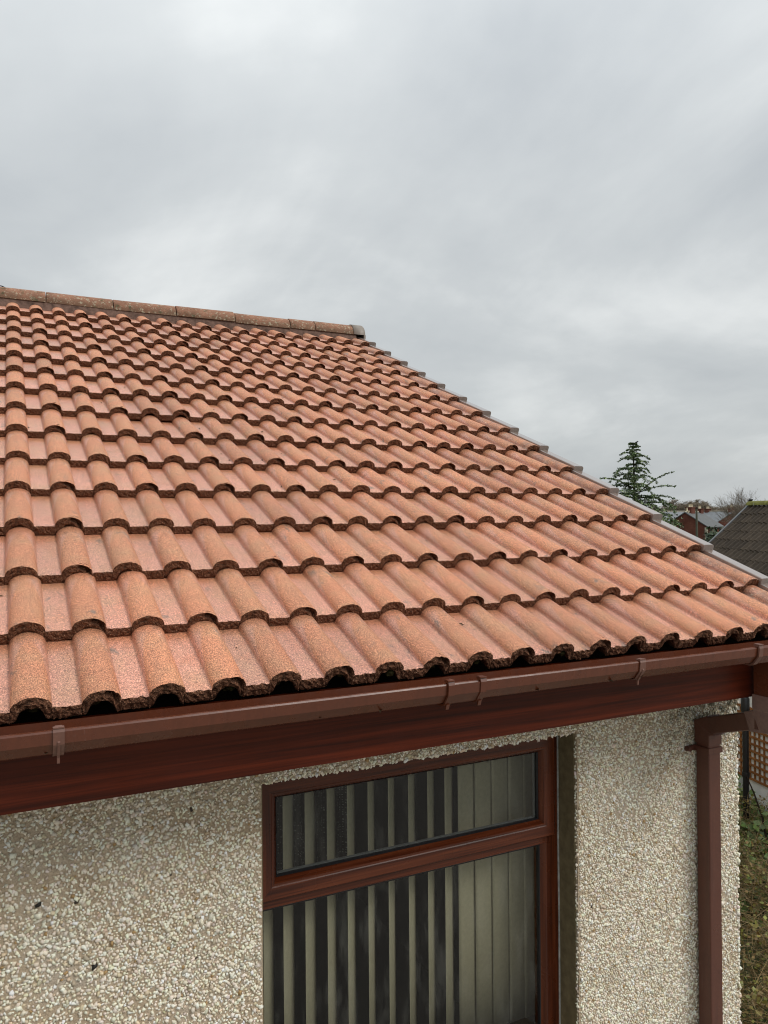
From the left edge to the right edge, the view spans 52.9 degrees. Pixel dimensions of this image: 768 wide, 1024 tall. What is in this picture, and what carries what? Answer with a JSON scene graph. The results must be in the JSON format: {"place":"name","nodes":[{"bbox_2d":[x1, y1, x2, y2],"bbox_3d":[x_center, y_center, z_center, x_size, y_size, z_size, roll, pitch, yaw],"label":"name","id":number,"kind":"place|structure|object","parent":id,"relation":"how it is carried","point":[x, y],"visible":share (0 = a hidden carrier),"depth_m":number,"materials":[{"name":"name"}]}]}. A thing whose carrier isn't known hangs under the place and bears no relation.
{"place":"outdoors","nodes":[
{"label":"outdoors","id":0,"kind":"place"},
{"bbox_2d":[0,0,767,507],"label":"sky","id":1,"kind":"structure","parent":0,"point":[554,212],"materials":[{"name":"grey"}]},
{"bbox_2d":[738,792,767,1023],"bbox_3d":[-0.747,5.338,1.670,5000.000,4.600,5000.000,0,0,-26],"label":"ground","id":2,"kind":"structure","parent":0,"point":[750,967],"depth_m":5.14,"materials":[{"name":"green plant"}]},
{"bbox_2d":[0,287,767,1023],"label":"bungalow","id":3,"kind":"object","parent":2,"relation":"on","point":[252,567],"visible":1,"depth_m":2.75,"materials":[{"name":"tile"}]},
{"bbox_2d":[276,786,346,870],"bbox_3d":[-0.340,1.102,2.868,0.500,0.680,0.036,0,0,-26],"label":"curtain","id":4,"kind":"object","parent":3,"relation":"hanging from","point":[320,822],"visible":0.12,"depth_m":2.90,"materials":[{"name":"grey fabric"}]},
{"bbox_2d":[263,753,535,1023],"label":"vertical blind","id":5,"kind":"object","parent":3,"relation":"attached to","point":[496,940],"visible":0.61,"depth_m":2.94,"materials":[{"name":"fabric"}]},
{"bbox_2d":[262,736,560,1023],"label":"window","id":6,"kind":"structure","parent":3,"relation":"in","point":[540,831],"depth_m":2.74,"materials":[{"name":"brown wood"}]},
{"bbox_2d":[600,442,681,529],"bbox_3d":[19.440,0.557,60.456,10.896,12.010,9.352,-1,0,31],"label":"cedar tree","id":7,"kind":"object","parent":2,"relation":"on","point":[631,476],"visible":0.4,"depth_m":59.69,"materials":[{"name":"green plant"}]},
{"bbox_2d":[664,511,683,520],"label":"slate roofed house","id":8,"kind":"structure","parent":2,"relation":"on","point":[674,514],"depth_m":135.56,"materials":[{"name":"grey brick"}]},
{"bbox_2d":[666,513,683,529],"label":"evergreen shrub","id":9,"kind":"object","parent":2,"relation":"on","point":[675,525],"visible":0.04,"depth_m":97.94,"materials":[{"name":"green plant"}]},
{"bbox_2d":[667,502,704,510],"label":"bare tree","id":10,"kind":"object","parent":2,"relation":"on","point":[679,509],"visible":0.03,"depth_m":175.92,"materials":[{"name":"brown plant"}]},
{"bbox_2d":[659,499,715,510],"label":"bare tree","id":11,"kind":"object","parent":2,"relation":"on","point":[702,505],"visible":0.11,"depth_m":178.72,"materials":[{"name":"brown plant"}]},
{"bbox_2d":[695,507,697,536],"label":"utility pole","id":12,"kind":"object","parent":2,"relation":"on","point":[696,508],"visible":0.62,"depth_m":74.93,"materials":[{"name":"grey metal"}]},
{"bbox_2d":[672,504,723,539],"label":"brick house","id":13,"kind":"structure","parent":2,"relation":"on","point":[688,515],"depth_m":115.03,"materials":[{"name":"brick"}]},
{"bbox_2d":[687,499,721,509],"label":"bare tree","id":14,"kind":"object","parent":2,"relation":"on","point":[697,500],"depth_m":212.30,"materials":[{"name":"brown plant"}]},
{"bbox_2d":[703,525,722,541],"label":"evergreen shrub","id":15,"kind":"object","parent":2,"relation":"on","point":[710,535],"visible":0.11,"depth_m":100.22,"materials":[{"name":"green plant"}]},
{"bbox_2d":[704,505,737,526],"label":"brick house","id":16,"kind":"structure","parent":2,"relation":"on","point":[710,513],"depth_m":143.41,"materials":[{"name":"grey stone"}]},
{"bbox_2d":[719,497,743,523],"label":"bare tree","id":17,"kind":"object","parent":2,"relation":"on","point":[737,508],"visible":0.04,"depth_m":77.41,"materials":[{"name":"brown plant"}]},
{"bbox_2d":[709,498,767,575],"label":"neighbouring house","id":18,"kind":"structure","parent":2,"relation":"on","point":[741,536],"depth_m":20.33,"materials":[{"name":"tile"}]},
{"bbox_2d":[715,485,764,521],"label":"bare tree","id":19,"kind":"object","parent":2,"relation":"on","point":[734,513],"visible":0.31,"depth_m":70.88,"materials":[{"name":"brown plant"}]},
{"bbox_2d":[741,697,749,845],"bbox_3d":[3.142,2.039,6.699,0.072,2.000,0.072,0,0,-26],"label":"soil pipe","id":20,"kind":"object","parent":2,"relation":"on","point":[745,704],"visible":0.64,"depth_m":6.68,"materials":[{"name":"black plastic"}]},
{"bbox_2d":[737,773,767,944],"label":"ivy","id":21,"kind":"object","parent":2,"relation":"on","point":[752,827],"visible":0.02,"depth_m":6.31,"materials":[{"name":"green plant"}]},
{"bbox_2d":[737,697,767,810],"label":"garden wall","id":22,"kind":"structure","parent":2,"relation":"on","point":[760,790],"depth_m":6.82,"materials":[{"name":"brown brick"}]},
{"bbox_2d":[737,703,767,787],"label":"trellis","id":23,"kind":"object","parent":22,"relation":"attached to","point":[759,761],"visible":0.16,"depth_m":6.82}
]}

